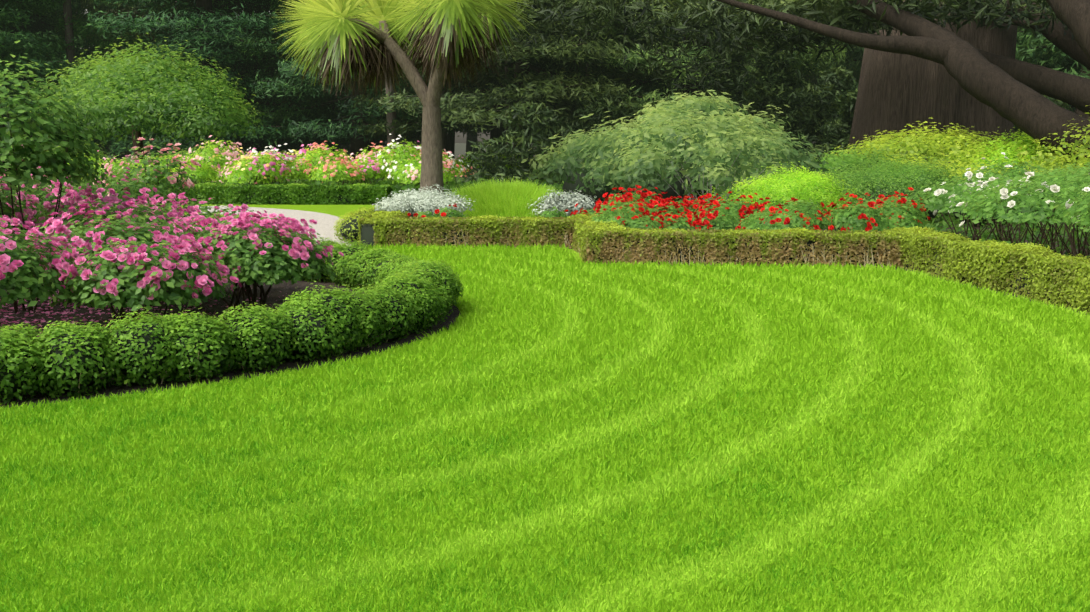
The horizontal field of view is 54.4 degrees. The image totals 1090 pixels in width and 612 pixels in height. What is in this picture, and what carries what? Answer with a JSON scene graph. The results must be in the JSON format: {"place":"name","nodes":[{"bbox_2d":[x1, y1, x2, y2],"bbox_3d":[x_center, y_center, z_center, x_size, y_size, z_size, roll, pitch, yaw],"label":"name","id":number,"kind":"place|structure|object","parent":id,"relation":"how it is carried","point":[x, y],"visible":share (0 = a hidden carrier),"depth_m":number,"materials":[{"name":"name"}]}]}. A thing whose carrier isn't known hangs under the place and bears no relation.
{"place":"outdoors","nodes":[
{"label":"outdoors","id":0,"kind":"place"},
{"bbox_2d":[0,276,460,407],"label":"bed soil","id":1,"kind":"structure","parent":0,"point":[288,288],"depth_m":9.23,"materials":[{"name":"brown soil"}]},
{"bbox_2d":[0,97,273,327],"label":"pink rose canes","id":2,"kind":"object","parent":1,"relation":"on","point":[242,291],"visible":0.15,"depth_m":9.29,"materials":[{"name":"plant"}]},
{"bbox_2d":[0,137,200,195],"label":"flowers","id":3,"kind":"object","parent":2,"relation":"on","point":[188,183],"visible":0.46,"depth_m":12.74,"materials":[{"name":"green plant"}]},
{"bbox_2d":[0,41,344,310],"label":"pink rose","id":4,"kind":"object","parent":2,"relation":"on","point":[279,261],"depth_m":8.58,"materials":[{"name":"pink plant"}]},
{"bbox_2d":[0,287,283,336],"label":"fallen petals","id":5,"kind":"object","parent":1,"relation":"on","point":[48,312],"visible":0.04,"depth_m":9.51,"materials":[{"name":"plant"}]},
{"bbox_2d":[0,237,464,404],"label":"boxwood hedge","id":6,"kind":"object","parent":1,"relation":"on","point":[404,270],"depth_m":7.31,"materials":[{"name":"green plant"}]},
{"bbox_2d":[35,272,451,392],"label":"boxwood twigs","id":7,"kind":"object","parent":1,"relation":"on","point":[243,367],"visible":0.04,"depth_m":7.54,"materials":[{"name":"beige plant"}]},
{"bbox_2d":[170,205,353,246],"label":"gravel path","id":8,"kind":"structure","parent":0,"point":[324,226],"depth_m":22.74,"materials":[{"name":"beige gravel"}]},
{"bbox_2d":[52,143,534,169],"bbox_3d":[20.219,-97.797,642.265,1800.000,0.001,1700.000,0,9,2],"label":"ground","id":9,"kind":"structure","parent":0,"point":[460,149],"depth_m":228.77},
{"bbox_2d":[0,2,23,114],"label":"trees","id":10,"kind":"object","parent":9,"relation":"on","point":[20,79],"visible":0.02,"depth_m":48.89,"materials":[{"name":"green plant"}]},
{"bbox_2d":[3,8,67,140],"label":"trees","id":11,"kind":"object","parent":9,"relation":"on","point":[34,25],"visible":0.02,"depth_m":53.26,"materials":[{"name":"green plant"}]},
{"bbox_2d":[0,0,88,129],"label":"trees","id":12,"kind":"object","parent":9,"relation":"on","point":[10,39],"visible":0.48,"depth_m":39.24,"materials":[{"name":"green plant"}]},
{"bbox_2d":[0,0,118,137],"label":"forest conifer","id":13,"kind":"object","parent":9,"relation":"on","point":[41,24],"visible":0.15,"depth_m":50.79,"materials":[{"name":"green plant"}]},
{"bbox_2d":[42,7,108,139],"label":"trees","id":14,"kind":"object","parent":9,"relation":"on","point":[62,34],"depth_m":69.02,"materials":[{"name":"green plant"}]},
{"bbox_2d":[52,14,146,160],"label":"forest conifer","id":15,"kind":"object","parent":9,"relation":"on","point":[119,156],"visible":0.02,"depth_m":77.53,"materials":[{"name":"green plant"}]},
{"bbox_2d":[65,7,169,56],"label":"trees","id":16,"kind":"object","parent":9,"relation":"on","point":[96,35],"depth_m":62.39,"materials":[{"name":"green plant"}]},
{"bbox_2d":[42,0,290,110],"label":"forest conifer","id":17,"kind":"object","parent":9,"relation":"on","point":[101,7],"visible":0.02,"depth_m":51.42,"materials":[{"name":"green plant"}]},
{"bbox_2d":[52,0,350,162],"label":"forest conifer","id":18,"kind":"object","parent":9,"relation":"on","point":[208,38],"visible":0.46,"depth_m":40.06,"materials":[{"name":"green plant"}]},
{"bbox_2d":[97,0,318,159],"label":"forest conifer","id":19,"kind":"object","parent":9,"relation":"on","point":[242,141],"visible":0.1,"depth_m":45.24,"materials":[{"name":"green plant"}]},
{"bbox_2d":[151,6,349,155],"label":"forest conifer","id":20,"kind":"object","parent":9,"relation":"on","point":[339,147],"depth_m":56.79,"materials":[{"name":"green plant"}]},
{"bbox_2d":[232,0,471,158],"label":"forest conifer","id":21,"kind":"object","parent":9,"relation":"on","point":[324,126],"visible":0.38,"depth_m":39.54,"materials":[{"name":"green plant"}]},
{"bbox_2d":[279,10,459,154],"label":"forest conifer","id":22,"kind":"object","parent":9,"relation":"on","point":[383,139],"visible":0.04,"depth_m":45.57,"materials":[{"name":"green plant"}]},
{"bbox_2d":[323,137,420,156],"bbox_3d":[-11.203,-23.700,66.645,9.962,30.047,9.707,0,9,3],"label":"flowers","id":23,"kind":"object","parent":9,"relation":"on","point":[414,143],"depth_m":67.18,"materials":[{"name":"green plant"}]},
{"bbox_2d":[272,0,538,194],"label":"cabbage tree","id":24,"kind":"object","parent":9,"relation":"on","point":[328,21],"depth_m":19.43,"materials":[{"name":"green plant"}]},
{"bbox_2d":[293,3,521,100],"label":"palm fronds","id":25,"kind":"object","parent":24,"relation":"attached to","point":[378,62],"visible":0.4,"depth_m":19.51,"materials":[{"name":"green plant"}]},
{"bbox_2d":[334,83,489,136],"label":"trees","id":26,"kind":"object","parent":9,"relation":"on","point":[473,134],"depth_m":56.48,"materials":[{"name":"green plant"}]},
{"bbox_2d":[465,130,487,162],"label":"forest conifer","id":27,"kind":"object","parent":9,"relation":"on","point":[469,137],"depth_m":83.81,"materials":[{"name":"green plant"}]},
{"bbox_2d":[343,0,629,175],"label":"forest conifer","id":28,"kind":"object","parent":9,"relation":"on","point":[495,132],"depth_m":47.38,"materials":[{"name":"green plant"}]},
{"bbox_2d":[455,6,580,153],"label":"forest conifer","id":29,"kind":"object","parent":9,"relation":"on","point":[484,125],"depth_m":55.80,"materials":[{"name":"green plant"}]},
{"bbox_2d":[351,0,686,173],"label":"forest conifer","id":30,"kind":"object","parent":9,"relation":"on","point":[524,66],"visible":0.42,"depth_m":34.88,"materials":[{"name":"green plant"}]},
{"bbox_2d":[3,0,1078,175],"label":"background trees","id":31,"kind":"object","parent":9,"relation":"on","point":[448,142],"depth_m":40.97,"materials":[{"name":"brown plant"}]},
{"bbox_2d":[531,1,773,153],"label":"forest conifer","id":32,"kind":"object","parent":9,"relation":"on","point":[637,81],"depth_m":47.10,"materials":[{"name":"green plant"}]},
{"bbox_2d":[539,0,847,145],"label":"forest conifer","id":33,"kind":"object","parent":9,"relation":"on","point":[803,66],"visible":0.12,"depth_m":36.97,"materials":[{"name":"green plant"}]},
{"bbox_2d":[450,28,1069,184],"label":"bushes","id":34,"kind":"object","parent":9,"relation":"on","point":[833,132],"visible":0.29,"depth_m":32.14,"materials":[{"name":"green plant"}]},
{"bbox_2d":[701,0,857,117],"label":"forest conifer","id":35,"kind":"object","parent":9,"relation":"on","point":[814,80],"visible":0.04,"depth_m":53.47,"materials":[{"name":"green plant"}]},
{"bbox_2d":[769,7,863,133],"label":"trees","id":36,"kind":"object","parent":9,"relation":"on","point":[830,69],"depth_m":54.74,"materials":[{"name":"green plant"}]},
{"bbox_2d":[779,14,1071,115],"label":"forest conifer","id":37,"kind":"object","parent":9,"relation":"on","point":[858,52],"visible":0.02,"depth_m":46.27,"materials":[{"name":"green plant"}]},
{"bbox_2d":[1017,4,1079,135],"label":"trees","id":38,"kind":"object","parent":9,"relation":"on","point":[1073,109],"visible":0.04,"depth_m":46.36,"materials":[{"name":"green plant"}]},
{"bbox_2d":[1015,3,1089,78],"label":"trees","id":39,"kind":"object","parent":9,"relation":"on","point":[1025,50],"visible":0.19,"depth_m":35.61,"materials":[{"name":"green plant"}]},
{"bbox_2d":[86,9,815,142],"label":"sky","id":40,"kind":"structure","parent":0,"point":[460,139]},
{"bbox_2d":[0,203,1089,611],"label":"lawn","id":41,"kind":"structure","parent":0,"point":[812,442],"depth_m":5.27,"materials":[{"name":"green plant"}]},
{"bbox_2d":[355,245,1086,314],"bbox_3d":[2.036,-0.550,14.030,4.864,0.001,18.152,-7,11,-39],"label":"hedge soil strip","id":42,"kind":"object","parent":41,"relation":"on","point":[946,280],"depth_m":11.73,"materials":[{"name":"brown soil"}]},
{"bbox_2d":[407,185,932,233],"bbox_3d":[1.862,-1.572,16.665,8.023,0.742,4.165,4,10,24],"label":"flower bed","id":43,"kind":"object","parent":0,"point":[845,218],"depth_m":15.12,"materials":[{"name":"green plant"}]},
{"bbox_2d":[498,0,1089,159],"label":"tree","id":44,"kind":"object","parent":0,"point":[739,20],"depth_m":24.82,"materials":[{"name":"plant"}]},
{"bbox_2d":[820,213,1089,259],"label":"bed soil","id":45,"kind":"structure","parent":0,"point":[958,232],"depth_m":18.96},
{"bbox_2d":[333,205,378,241],"bbox_3d":[-2.879,-1.615,19.412,1.386,0.484,5.463,2,9,11],"label":"gold hedge","id":46,"kind":"object","parent":45,"relation":"on","point":[345,218],"visible":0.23,"depth_m":17.28,"materials":[{"name":"green plant"}]},
{"bbox_2d":[372,184,475,215],"bbox_3d":[-2.063,-1.770,18.337,1.923,0.692,1.497,0,9,2],"label":"silver shrub","id":47,"kind":"object","parent":45,"relation":"on","point":[426,200],"visible":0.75,"depth_m":18.02,"materials":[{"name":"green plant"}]},
{"bbox_2d":[442,177,571,218],"bbox_3d":[-0.692,-1.716,18.967,2.755,0.820,2.158,0,9,2],"label":"grass mound","id":48,"kind":"object","parent":45,"relation":"on","point":[509,199],"depth_m":18.28,"materials":[{"name":"green plant"}]},
{"bbox_2d":[528,189,602,215],"bbox_3d":[0.388,-1.692,18.187,1.347,0.637,1.093,4,10,24],"label":"silver shrub","id":49,"kind":"object","parent":45,"relation":"on","point":[564,201],"visible":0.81,"depth_m":17.87,"materials":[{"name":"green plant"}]},
{"bbox_2d":[453,207,907,230],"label":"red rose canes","id":50,"kind":"object","parent":45,"relation":"on","point":[747,224],"visible":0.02,"depth_m":14.90,"materials":[{"name":"plant"}]},
{"bbox_2d":[521,89,843,200],"bbox_3d":[2.635,-2.991,20.309,4.189,2.254,4.928,-8,12,-43],"label":"shrub","id":51,"kind":"object","parent":45,"relation":"on","point":[693,130],"visible":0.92,"depth_m":19.38,"materials":[{"name":"green plant"}]},
{"bbox_2d":[657,144,765,201],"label":"stems","id":52,"kind":"object","parent":45,"relation":"on","point":[707,185],"visible":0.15,"depth_m":19.09,"materials":[{"name":"green plant"}]},
{"bbox_2d":[340,153,1084,241],"bbox_3d":[4.107,-2.229,19.859,15.360,1.552,5.708,0,9,-2],"label":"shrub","id":53,"kind":"object","parent":45,"relation":"on","point":[567,187],"visible":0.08,"depth_m":19.49,"materials":[{"name":"green plant"}]},
{"bbox_2d":[357,210,1089,313],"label":"clipped hedge","id":54,"kind":"object","parent":45,"relation":"on","point":[586,230],"depth_m":13.77,"materials":[{"name":"green plant"}]},
{"bbox_2d":[800,143,975,213],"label":"green shrubs","id":55,"kind":"object","parent":45,"relation":"on","point":[863,173],"visible":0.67,"depth_m":18.03,"materials":[{"name":"green plant"}]},
{"bbox_2d":[700,127,1086,215],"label":"lime shrubs","id":56,"kind":"object","parent":45,"relation":"on","point":[815,188],"visible":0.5,"depth_m":17.43,"materials":[{"name":"green plant"}]},
{"bbox_2d":[831,105,1089,214],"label":"yellow green shrubs","id":57,"kind":"object","parent":45,"relation":"on","point":[923,145],"visible":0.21,"depth_m":20.98,"materials":[{"name":"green plant"}]},
{"bbox_2d":[927,168,1089,258],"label":"plant stems","id":58,"kind":"object","parent":45,"relation":"on","point":[1071,238],"visible":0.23,"depth_m":14.21,"materials":[{"name":"plant"}]},
{"bbox_2d":[896,152,1089,231],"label":"white rose","id":59,"kind":"object","parent":58,"relation":"on","point":[980,204],"depth_m":12.87,"materials":[{"name":"plant"}]},
{"label":"bed soil","id":60,"kind":"structure","parent":0,"visible":0},
{"bbox_2d":[131,123,143,161],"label":"flowering plant","id":61,"kind":"object","parent":60,"relation":"on","point":[138,134],"visible":0.1,"depth_m":35.88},
{"bbox_2d":[4,33,277,181],"bbox_3d":[-13.264,-6.389,33.670,8.707,4.815,10.735,0,9,2],"label":"bush","id":62,"kind":"object","parent":60,"relation":"on","point":[169,96],"visible":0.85,"depth_m":34.54,"materials":[{"name":"green plant"}]},
{"bbox_2d":[3,161,385,204],"bbox_3d":[-7.904,-3.885,31.218,17.262,1.350,7.556,0,9,2],"label":"shrub","id":63,"kind":"object","parent":60,"relation":"on","point":[273,197],"visible":0.02,"depth_m":27.53,"materials":[{"name":"green plant"}]},
{"bbox_2d":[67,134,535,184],"bbox_3d":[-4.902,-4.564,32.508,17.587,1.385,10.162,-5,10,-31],"label":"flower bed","id":64,"kind":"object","parent":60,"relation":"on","point":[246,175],"depth_m":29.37,"materials":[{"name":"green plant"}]},
{"bbox_2d":[89,143,528,190],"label":"rose canes","id":65,"kind":"object","parent":60,"relation":"on","point":[195,182],"visible":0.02,"depth_m":29.95,"materials":[{"name":"green plant"}]},
{"bbox_2d":[97,141,420,175],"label":"flowers","id":66,"kind":"object","parent":65,"relation":"attached to","point":[271,163],"visible":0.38,"depth_m":29.28,"materials":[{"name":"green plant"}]},
{"bbox_2d":[190,146,353,178],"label":"flowers","id":67,"kind":"object","parent":65,"relation":"on","point":[246,158],"visible":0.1,"depth_m":29.20,"materials":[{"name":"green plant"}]},
{"bbox_2d":[101,135,467,182],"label":"flowers","id":68,"kind":"object","parent":65,"relation":"attached to","point":[234,154],"visible":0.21,"depth_m":29.72,"materials":[{"name":"white plant"}]},
{"bbox_2d":[136,176,525,204],"bbox_3d":[-4.224,-3.347,30.451,13.546,0.624,5.006,-8,12,-40],"label":"hedge","id":69,"kind":"object","parent":60,"relation":"on","point":[215,190],"visible":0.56,"depth_m":27.46,"materials":[{"name":"green plant"}]},
{"bbox_2d":[3,174,1089,257],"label":"ground cover foliage","id":70,"kind":"object","parent":60,"relation":"on","point":[937,222],"depth_m":18.63,"materials":[{"name":"green plant"}]}
]}

